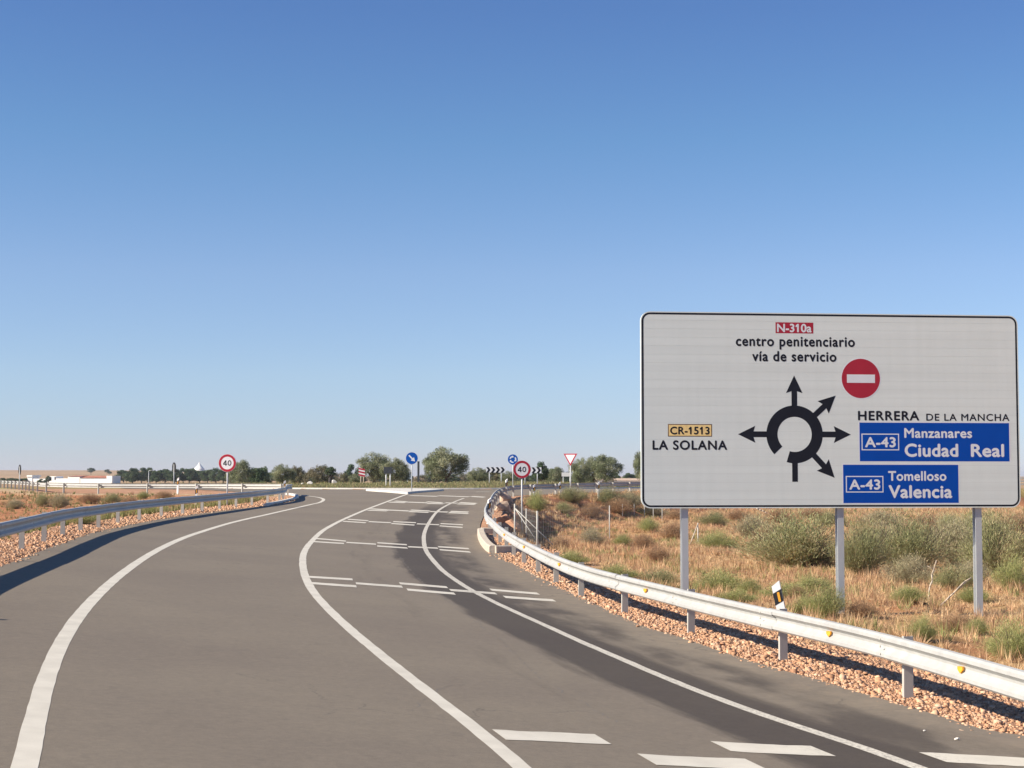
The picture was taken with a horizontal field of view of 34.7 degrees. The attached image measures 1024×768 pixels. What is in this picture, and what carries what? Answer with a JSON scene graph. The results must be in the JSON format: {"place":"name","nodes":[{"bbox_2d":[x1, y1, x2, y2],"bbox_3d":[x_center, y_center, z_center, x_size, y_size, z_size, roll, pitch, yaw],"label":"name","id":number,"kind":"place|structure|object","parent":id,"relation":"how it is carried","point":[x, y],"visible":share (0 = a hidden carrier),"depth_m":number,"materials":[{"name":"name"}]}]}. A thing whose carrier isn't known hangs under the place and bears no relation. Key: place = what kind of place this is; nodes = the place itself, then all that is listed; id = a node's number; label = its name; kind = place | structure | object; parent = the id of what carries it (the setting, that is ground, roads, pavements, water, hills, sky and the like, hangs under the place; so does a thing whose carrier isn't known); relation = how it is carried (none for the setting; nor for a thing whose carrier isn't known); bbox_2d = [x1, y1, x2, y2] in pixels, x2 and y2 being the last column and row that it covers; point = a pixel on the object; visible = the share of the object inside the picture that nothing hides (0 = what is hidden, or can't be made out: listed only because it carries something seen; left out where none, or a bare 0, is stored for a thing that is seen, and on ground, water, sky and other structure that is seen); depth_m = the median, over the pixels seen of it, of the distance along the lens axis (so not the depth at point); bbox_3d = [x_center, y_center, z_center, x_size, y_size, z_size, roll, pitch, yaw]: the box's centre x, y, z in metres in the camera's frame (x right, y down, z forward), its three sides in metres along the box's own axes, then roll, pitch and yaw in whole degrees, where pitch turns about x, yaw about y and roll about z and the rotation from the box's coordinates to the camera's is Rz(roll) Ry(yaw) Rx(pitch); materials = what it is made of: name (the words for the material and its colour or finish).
{"place":"outdoors","nodes":[
{"label":"outdoors","id":0,"kind":"place"},
{"bbox_2d":[0,488,1023,767],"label":"road","id":1,"kind":"structure","parent":0,"point":[236,644],"depth_m":20.37,"materials":[{"name":"asphalt"}]},
{"bbox_2d":[10,495,324,767],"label":"edge line","id":2,"kind":"object","parent":1,"relation":"on","point":[28,750],"visible":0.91,"depth_m":17.14,"materials":[{"name":"paint"}]},
{"bbox_2d":[366,489,443,493],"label":"traffic island","id":3,"kind":"structure","parent":1,"relation":"on","point":[404,491],"depth_m":123.74,"materials":[{"name":"paint"}]},
{"bbox_2d":[406,452,417,490],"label":"keep right sign","id":4,"kind":"object","parent":3,"relation":"on","point":[411,458],"visible":0.98,"depth_m":118.87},
{"bbox_2d":[299,494,530,767],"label":"line","id":5,"kind":"object","parent":1,"relation":"on","point":[506,754],"visible":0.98,"depth_m":19.58,"materials":[{"name":"paint"}]},
{"bbox_2d":[236,487,640,488],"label":"roundabout kerb","id":6,"kind":"structure","parent":1,"relation":"on","point":[435,488],"depth_m":146.21,"materials":[{"name":"paint"}]},
{"bbox_2d":[486,467,504,481],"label":"chevron board","id":7,"kind":"object","parent":1,"relation":"on","point":[489,470],"visible":0.9,"depth_m":157.78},
{"bbox_2d":[477,528,535,552],"bbox_3d":[-0.519,5.658,59.228,1.750,0.536,13.324,0,-3,-6],"label":"drain inlet","id":8,"kind":"object","parent":1,"relation":"on","point":[487,545],"visible":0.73,"depth_m":53.78,"materials":[{"name":"concrete"}]},
{"bbox_2d":[492,729,609,743],"bbox_3d":[0.377,3.387,15.730,1.040,0.088,0.590,1,-3,-12],"label":"rumble bar","id":9,"kind":"object","parent":1,"relation":"on","point":[552,736],"visible":1,"depth_m":15.72,"materials":[{"name":"paint"}]},
{"bbox_2d":[422,498,926,767],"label":"edge line","id":10,"kind":"object","parent":1,"relation":"on","point":[786,722],"visible":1,"depth_m":20.70,"materials":[{"name":"paint"}]},
{"bbox_2d":[637,753,763,767],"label":"rumble bar","id":11,"kind":"object","parent":1,"relation":"on","point":[701,761],"visible":1,"depth_m":14.92,"materials":[{"name":"paint"}]},
{"bbox_2d":[711,741,834,755],"bbox_3d":[2.520,3.533,15.886,1.121,0.041,0.630,0,-3,0],"label":"rumble bar","id":12,"kind":"object","parent":1,"relation":"on","point":[773,748],"visible":1,"depth_m":15.88,"materials":[{"name":"paint"}]},
{"bbox_2d":[920,752,1023,765],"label":"rumble bar","id":13,"kind":"object","parent":1,"relation":"on","point":[985,759],"visible":1,"depth_m":15.50,"materials":[{"name":"paint"}]},
{"bbox_2d":[0,470,1023,734],"bbox_3d":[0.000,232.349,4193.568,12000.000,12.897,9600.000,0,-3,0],"label":"ground","id":14,"kind":"structure","parent":0,"point":[80,492],"depth_m":71.51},
{"bbox_2d":[32,492,49,506],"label":"bush","id":15,"kind":"object","parent":14,"relation":"on","point":[41,501],"visible":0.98,"depth_m":97.75,"materials":[{"name":"green plant"}]},
{"bbox_2d":[46,492,72,507],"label":"bush","id":16,"kind":"object","parent":14,"relation":"on","point":[60,502],"visible":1,"depth_m":95.86,"materials":[{"name":"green plant"}]},
{"bbox_2d":[27,475,120,482],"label":"farm building","id":17,"kind":"structure","parent":14,"relation":"on","point":[82,479],"depth_m":593.73,"materials":[{"name":"paint"}]},
{"bbox_2d":[66,515,105,524],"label":"bush","id":18,"kind":"object","parent":14,"relation":"on","point":[89,520],"visible":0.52,"depth_m":54.96,"materials":[{"name":"green plant"}]},
{"bbox_2d":[75,491,104,503],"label":"bush","id":19,"kind":"object","parent":14,"relation":"on","point":[90,497],"visible":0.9,"depth_m":101.23,"materials":[{"name":"brown plant"}]},
{"bbox_2d":[97,491,127,503],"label":"bush","id":20,"kind":"object","parent":14,"relation":"on","point":[111,498],"visible":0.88,"depth_m":100.81,"materials":[{"name":"green plant"}]},
{"bbox_2d":[0,496,263,538],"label":"rail weeds","id":21,"kind":"object","parent":14,"relation":"on","point":[107,516],"visible":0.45,"depth_m":71.68,"materials":[{"name":"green plant"}]},
{"bbox_2d":[123,468,141,482],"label":"pine tree","id":22,"kind":"object","parent":14,"relation":"on","point":[132,474],"visible":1,"depth_m":609.10,"materials":[{"name":"green plant"}]},
{"bbox_2d":[0,490,273,539],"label":"weeds","id":23,"kind":"object","parent":14,"relation":"on","point":[10,496],"visible":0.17,"depth_m":100.44,"materials":[{"name":"brown plant"}]},
{"bbox_2d":[0,480,292,548],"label":"guard rail","id":24,"kind":"object","parent":14,"relation":"on","point":[22,525],"visible":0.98,"depth_m":66.10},
{"bbox_2d":[163,469,183,482],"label":"pine tree","id":25,"kind":"object","parent":14,"relation":"on","point":[176,475],"visible":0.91,"depth_m":615.87,"materials":[{"name":"green plant"}]},
{"bbox_2d":[181,468,197,482],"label":"pine tree","id":26,"kind":"object","parent":14,"relation":"on","point":[191,474],"visible":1,"depth_m":618.24,"materials":[{"name":"green plant"}]},
{"bbox_2d":[219,454,235,504],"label":"speed limit sign","id":27,"kind":"object","parent":14,"relation":"on","point":[227,463],"visible":0.97,"depth_m":82.89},
{"bbox_2d":[224,459,255,482],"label":"tree","id":28,"kind":"object","parent":14,"relation":"on","point":[237,475],"visible":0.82,"depth_m":230.79,"materials":[{"name":"green plant"}]},
{"bbox_2d":[247,466,269,482],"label":"tree","id":29,"kind":"object","parent":14,"relation":"on","point":[260,474],"visible":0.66,"depth_m":248.60,"materials":[{"name":"green plant"}]},
{"bbox_2d":[271,463,296,483],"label":"tree","id":30,"kind":"object","parent":14,"relation":"on","point":[282,471],"visible":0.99,"depth_m":204.16,"materials":[{"name":"green plant"}]},
{"bbox_2d":[289,465,304,483],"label":"tree","id":31,"kind":"object","parent":14,"relation":"on","point":[299,473],"visible":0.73,"depth_m":221.45,"materials":[{"name":"green plant"}]},
{"bbox_2d":[310,464,335,482],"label":"tree","id":32,"kind":"object","parent":14,"relation":"on","point":[316,474],"visible":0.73,"depth_m":221.19,"materials":[{"name":"green plant"}]},
{"bbox_2d":[355,451,389,482],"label":"tree","id":33,"kind":"object","parent":14,"relation":"on","point":[373,465],"visible":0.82,"depth_m":185.09,"materials":[{"name":"green plant"}]},
{"bbox_2d":[111,480,636,483],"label":"verge grass","id":34,"kind":"structure","parent":14,"relation":"on","point":[355,482],"depth_m":201.96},
{"bbox_2d":[378,457,408,481],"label":"tree","id":35,"kind":"object","parent":14,"relation":"on","point":[399,474],"visible":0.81,"depth_m":182.45,"materials":[{"name":"green plant"}]},
{"bbox_2d":[225,479,640,487],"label":"island grass","id":36,"kind":"structure","parent":14,"relation":"on","point":[463,484],"depth_m":152.95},
{"bbox_2d":[423,446,469,482],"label":"tree","id":37,"kind":"object","parent":14,"relation":"on","point":[455,462],"visible":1,"depth_m":182.96,"materials":[{"name":"green plant"}]},
{"bbox_2d":[465,467,490,481],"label":"tree","id":38,"kind":"object","parent":14,"relation":"on","point":[480,474],"visible":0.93,"depth_m":209.22,"materials":[{"name":"green plant"}]},
{"bbox_2d":[0,497,1023,737],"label":"shoulder stones","id":39,"kind":"object","parent":14,"relation":"on","point":[716,634],"visible":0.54,"depth_m":25.68,"materials":[{"name":"gravel"}]},
{"bbox_2d":[513,460,530,529],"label":"speed limit sign","id":40,"kind":"object","parent":14,"relation":"on","point":[521,469],"visible":0.96,"depth_m":82.87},
{"bbox_2d":[523,487,551,510],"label":"bush","id":41,"kind":"object","parent":14,"relation":"on","point":[535,501],"visible":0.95,"depth_m":99.13,"materials":[{"name":"green plant"}]},
{"bbox_2d":[532,461,549,481],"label":"tree","id":42,"kind":"object","parent":14,"relation":"on","point":[544,470],"visible":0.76,"depth_m":199.54,"materials":[{"name":"green plant"}]},
{"bbox_2d":[542,466,566,482],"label":"tree","id":43,"kind":"object","parent":14,"relation":"on","point":[558,477],"visible":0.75,"depth_m":220.81,"materials":[{"name":"green plant"}]},
{"bbox_2d":[555,499,577,513],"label":"bush","id":44,"kind":"object","parent":14,"relation":"on","point":[564,508],"visible":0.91,"depth_m":106.19,"materials":[{"name":"green plant"}]},
{"bbox_2d":[553,481,591,502],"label":"bush","id":45,"kind":"object","parent":14,"relation":"on","point":[568,494],"visible":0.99,"depth_m":111.42,"materials":[{"name":"green plant"}]},
{"bbox_2d":[559,548,595,562],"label":"bush","id":46,"kind":"object","parent":14,"relation":"on","point":[572,557],"visible":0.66,"depth_m":47.89,"materials":[{"name":"green plant"}]},
{"bbox_2d":[567,457,591,482],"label":"tree","id":47,"kind":"object","parent":14,"relation":"on","point":[578,473],"visible":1,"depth_m":195.30,"materials":[{"name":"green plant"}]},
{"bbox_2d":[576,525,605,543],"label":"bush","id":48,"kind":"object","parent":14,"relation":"on","point":[592,536],"visible":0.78,"depth_m":82.04,"materials":[{"name":"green plant"}]},
{"bbox_2d":[579,501,604,517],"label":"bush","id":49,"kind":"object","parent":14,"relation":"on","point":[594,511],"visible":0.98,"depth_m":109.55,"materials":[{"name":"brown plant"}]},
{"bbox_2d":[514,504,698,545],"bbox_3d":[6.587,7.395,87.609,7.443,2.893,59.814,-1,-3,10],"label":"wire fence","id":50,"kind":"object","parent":14,"relation":"on","point":[538,531],"visible":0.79,"depth_m":60.64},
{"bbox_2d":[589,454,624,481],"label":"tree","id":51,"kind":"object","parent":14,"relation":"on","point":[598,466],"visible":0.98,"depth_m":199.06,"materials":[{"name":"green plant"}]},
{"bbox_2d":[592,482,629,503],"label":"bush","id":52,"kind":"object","parent":14,"relation":"on","point":[608,494],"visible":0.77,"depth_m":115.86,"materials":[{"name":"green plant"}]},
{"bbox_2d":[599,496,636,513],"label":"bush","id":53,"kind":"object","parent":14,"relation":"on","point":[616,506],"visible":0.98,"depth_m":114.55,"materials":[{"name":"brown plant"}]},
{"bbox_2d":[592,560,643,578],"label":"bush","id":54,"kind":"object","parent":14,"relation":"on","point":[615,569],"visible":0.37,"depth_m":41.10,"materials":[{"name":"green plant"}]},
{"bbox_2d":[609,533,632,544],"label":"bush","id":55,"kind":"object","parent":14,"relation":"on","point":[620,540],"visible":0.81,"depth_m":81.75,"materials":[{"name":"green plant"}]},
{"bbox_2d":[621,490,641,507],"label":"bush","id":56,"kind":"object","parent":14,"relation":"on","point":[636,500],"visible":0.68,"depth_m":118.53,"materials":[{"name":"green plant"}]},
{"bbox_2d":[633,450,640,480],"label":"tree","id":57,"kind":"object","parent":14,"relation":"on","point":[637,461],"visible":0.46,"depth_m":189.55,"materials":[{"name":"green plant"}]},
{"bbox_2d":[628,532,659,548],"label":"bush","id":58,"kind":"object","parent":14,"relation":"on","point":[646,541],"visible":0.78,"depth_m":77.18,"materials":[{"name":"brown plant"}]},
{"bbox_2d":[634,515,664,531],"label":"bush","id":59,"kind":"object","parent":14,"relation":"on","point":[648,524],"visible":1,"depth_m":97.27,"materials":[{"name":"green plant"}]},
{"bbox_2d":[635,505,669,515],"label":"bush","id":60,"kind":"object","parent":14,"relation":"on","point":[649,511],"visible":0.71,"depth_m":118.76,"materials":[{"name":"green plant"}]},
{"bbox_2d":[639,544,676,562],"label":"bush","id":61,"kind":"object","parent":14,"relation":"on","point":[654,553],"visible":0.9,"depth_m":60.93,"materials":[{"name":"brown plant"}]},
{"bbox_2d":[638,566,679,585],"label":"bush","id":62,"kind":"object","parent":14,"relation":"on","point":[664,576],"visible":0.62,"depth_m":40.97,"materials":[{"name":"green plant"}]},
{"bbox_2d":[654,518,689,538],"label":"bush","id":63,"kind":"object","parent":14,"relation":"on","point":[672,531],"visible":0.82,"depth_m":89.75,"materials":[{"name":"brown plant"}]},
{"bbox_2d":[696,508,731,525],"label":"bush","id":64,"kind":"object","parent":14,"relation":"on","point":[712,518],"visible":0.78,"depth_m":103.90,"materials":[{"name":"green plant"}]},
{"bbox_2d":[695,526,739,548],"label":"bush","id":65,"kind":"object","parent":14,"relation":"on","point":[715,540],"visible":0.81,"depth_m":76.75,"materials":[{"name":"green plant"}]},
{"bbox_2d":[690,565,745,590],"bbox_3d":[5.143,4.926,41.454,1.985,0.764,2.507,0,-3,9],"label":"bush","id":66,"kind":"object","parent":14,"relation":"on","point":[715,580],"visible":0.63,"depth_m":41.27,"materials":[{"name":"green plant"}]},
{"bbox_2d":[711,585,768,602],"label":"bush","id":67,"kind":"object","parent":14,"relation":"on","point":[739,596],"visible":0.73,"depth_m":36.02,"materials":[{"name":"green plant"}]},
{"bbox_2d":[724,508,755,520],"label":"bush","id":68,"kind":"object","parent":14,"relation":"on","point":[733,515],"visible":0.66,"depth_m":111.55,"materials":[{"name":"brown plant"}]},
{"bbox_2d":[733,576,765,594],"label":"bush","id":69,"kind":"object","parent":14,"relation":"on","point":[747,584],"visible":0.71,"depth_m":39.60,"materials":[{"name":"green plant"}]},
{"bbox_2d":[484,482,1023,701],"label":"guard rail","id":70,"kind":"object","parent":14,"relation":"on","point":[908,653],"visible":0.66,"depth_m":23.36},
{"bbox_2d":[729,511,778,536],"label":"bush","id":71,"kind":"object","parent":14,"relation":"on","point":[746,522],"visible":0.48,"depth_m":90.13,"materials":[{"name":"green plant"}]},
{"bbox_2d":[506,488,1023,669],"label":"dry grass","id":72,"kind":"structure","parent":14,"relation":"on","point":[716,552],"depth_m":55.73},
{"bbox_2d":[714,508,835,566],"bbox_3d":[9.878,5.282,57.985,5.642,2.557,5.927,0,-3,8],"label":"bush","id":73,"kind":"object","parent":14,"relation":"on","point":[792,542],"visible":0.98,"depth_m":57.17,"materials":[{"name":"green plant"}]},
{"bbox_2d":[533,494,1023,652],"bbox_3d":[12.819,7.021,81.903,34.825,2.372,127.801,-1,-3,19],"label":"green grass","id":74,"kind":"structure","parent":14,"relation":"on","point":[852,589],"depth_m":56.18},
{"bbox_2d":[772,580,784,609],"bbox_3d":[3.990,3.225,24.488,0.132,0.563,0.101,-13,-6,13],"label":"delineator post","id":75,"kind":"object","parent":14,"relation":"on","point":[778,596],"visible":0.88,"depth_m":24.45,"materials":[{"name":"white plastic"}]},
{"bbox_2d":[762,508,794,522],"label":"bush","id":76,"kind":"object","parent":14,"relation":"on","point":[774,513],"visible":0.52,"depth_m":106.93,"materials":[{"name":"brown plant"}]},
{"bbox_2d":[753,580,814,597],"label":"bush","id":77,"kind":"object","parent":14,"relation":"on","point":[786,588],"visible":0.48,"depth_m":38.69,"materials":[{"name":"green plant"}]},
{"bbox_2d":[784,592,815,614],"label":"bush","id":78,"kind":"object","parent":14,"relation":"on","point":[799,605],"visible":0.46,"depth_m":32.95,"materials":[{"name":"green plant"}]},
{"bbox_2d":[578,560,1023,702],"bbox_3d":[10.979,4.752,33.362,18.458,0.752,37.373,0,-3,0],"label":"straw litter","id":79,"kind":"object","parent":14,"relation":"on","point":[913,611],"visible":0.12,"depth_m":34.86,"materials":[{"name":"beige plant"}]},
{"bbox_2d":[789,508,832,518],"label":"bush","id":80,"kind":"object","parent":14,"relation":"on","point":[810,512],"visible":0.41,"depth_m":112.29,"materials":[{"name":"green plant"}]},
{"bbox_2d":[788,573,835,591],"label":"bush","id":81,"kind":"object","parent":14,"relation":"on","point":[813,581],"visible":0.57,"depth_m":41.05,"materials":[{"name":"green plant"}]},
{"bbox_2d":[809,538,835,564],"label":"bush","id":82,"kind":"object","parent":14,"relation":"on","point":[827,561],"visible":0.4,"depth_m":57.72,"materials":[{"name":"green plant"}]},
{"bbox_2d":[797,581,853,617],"bbox_3d":[6.296,4.268,32.661,1.297,0.854,1.111,2,-4,-32],"label":"bush","id":83,"kind":"object","parent":14,"relation":"on","point":[827,601],"visible":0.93,"depth_m":32.53,"materials":[{"name":"green plant"}]},
{"bbox_2d":[640,311,1020,615],"bbox_3d":[6.537,1.916,33.498,7.953,6.724,0.213,0,-3,-6],"label":"direction sign","id":84,"kind":"object","parent":14,"relation":"on","point":[838,412],"visible":0.99,"depth_m":33.46,"materials":[{"name":"metal"}]},
{"bbox_2d":[813,508,851,525],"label":"bush","id":85,"kind":"object","parent":14,"relation":"on","point":[828,517],"visible":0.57,"depth_m":104.20,"materials":[{"name":"green plant"}]},
{"bbox_2d":[840,598,881,617],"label":"bush","id":86,"kind":"object","parent":14,"relation":"on","point":[860,609],"visible":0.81,"depth_m":32.54,"materials":[{"name":"brown plant"}]},
{"bbox_2d":[822,508,902,574],"bbox_3d":[10.786,4.831,50.822,2.776,2.373,3.214,-3,-4,44],"label":"bush","id":87,"kind":"object","parent":14,"relation":"on","point":[861,554],"visible":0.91,"depth_m":50.44,"materials":[{"name":"green plant"}]},
{"bbox_2d":[854,508,907,526],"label":"bush","id":88,"kind":"object","parent":14,"relation":"on","point":[885,516],"visible":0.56,"depth_m":103.16,"materials":[{"name":"green plant"}]},
{"bbox_2d":[873,548,938,584],"bbox_3d":[11.270,5.154,46.543,2.072,1.250,1.725,-2,-4,37],"label":"bush","id":89,"kind":"object","parent":14,"relation":"on","point":[909,569],"visible":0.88,"depth_m":46.35,"materials":[{"name":"green plant"}]},
{"bbox_2d":[854,508,960,567],"bbox_3d":[13.396,5.179,55.762,4.824,2.663,4.166,2,-4,-31],"label":"bush","id":90,"kind":"object","parent":14,"relation":"on","point":[912,540],"visible":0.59,"depth_m":55.19,"materials":[{"name":"green plant"}]},
{"bbox_2d":[884,582,932,603],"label":"bush","id":91,"kind":"object","parent":14,"relation":"on","point":[907,592],"visible":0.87,"depth_m":36.98,"materials":[{"name":"green plant"}]},
{"bbox_2d":[904,611,940,641],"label":"bush","id":92,"kind":"object","parent":14,"relation":"on","point":[924,630],"visible":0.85,"depth_m":28.03,"materials":[{"name":"green plant"}]},
{"bbox_2d":[924,559,973,589],"bbox_3d":[11.730,5.027,43.458,1.739,0.946,1.502,-3,-4,39],"label":"bush","id":93,"kind":"object","parent":14,"relation":"on","point":[951,578],"visible":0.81,"depth_m":43.38,"materials":[{"name":"green plant"}]},
{"bbox_2d":[923,508,984,564],"bbox_3d":[15.717,5.429,58.655,3.437,2.309,3.459,1,-3,-22],"label":"bush","id":94,"kind":"object","parent":14,"relation":"on","point":[953,529],"visible":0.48,"depth_m":58.31,"materials":[{"name":"green plant"}]},
{"bbox_2d":[931,609,981,632],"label":"bush","id":95,"kind":"object","parent":14,"relation":"on","point":[962,620],"visible":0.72,"depth_m":30.82,"materials":[{"name":"brown plant"}]},
{"bbox_2d":[954,556,994,581],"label":"bush","id":96,"kind":"object","parent":14,"relation":"on","point":[985,571],"visible":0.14,"depth_m":46.65,"materials":[{"name":"green plant"}]},
{"bbox_2d":[952,583,997,603],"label":"bush","id":97,"kind":"object","parent":14,"relation":"on","point":[968,594],"visible":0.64,"depth_m":37.87,"materials":[{"name":"green plant"}]},
{"bbox_2d":[959,616,991,635],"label":"bush","id":98,"kind":"object","parent":14,"relation":"on","point":[981,625],"visible":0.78,"depth_m":30.22,"materials":[{"name":"green plant"}]},
{"bbox_2d":[948,508,1023,573],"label":"bush","id":99,"kind":"object","parent":14,"relation":"on","point":[992,551],"visible":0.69,"depth_m":51.45,"materials":[{"name":"green plant"}]},
{"bbox_2d":[958,508,1017,541],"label":"bush","id":100,"kind":"object","parent":14,"relation":"on","point":[995,517],"visible":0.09,"depth_m":78.97,"materials":[{"name":"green plant"}]},
{"bbox_2d":[974,608,1023,659],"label":"bush","id":101,"kind":"object","parent":14,"relation":"on","point":[1009,640],"visible":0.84,"depth_m":26.46,"materials":[{"name":"green plant"}]},
{"bbox_2d":[983,549,1023,591],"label":"bush","id":102,"kind":"object","parent":14,"relation":"on","point":[1011,573],"visible":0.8,"depth_m":42.45,"materials":[{"name":"green plant"}]},
{"bbox_2d":[1001,513,1023,529],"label":"bush","id":103,"kind":"object","parent":14,"relation":"on","point":[1015,519],"visible":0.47,"depth_m":97.83,"materials":[{"name":"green plant"}]},
{"bbox_2d":[0,0,1023,475],"label":"sky","id":104,"kind":"structure","parent":0,"point":[307,234],"materials":[{"name":"blue"}]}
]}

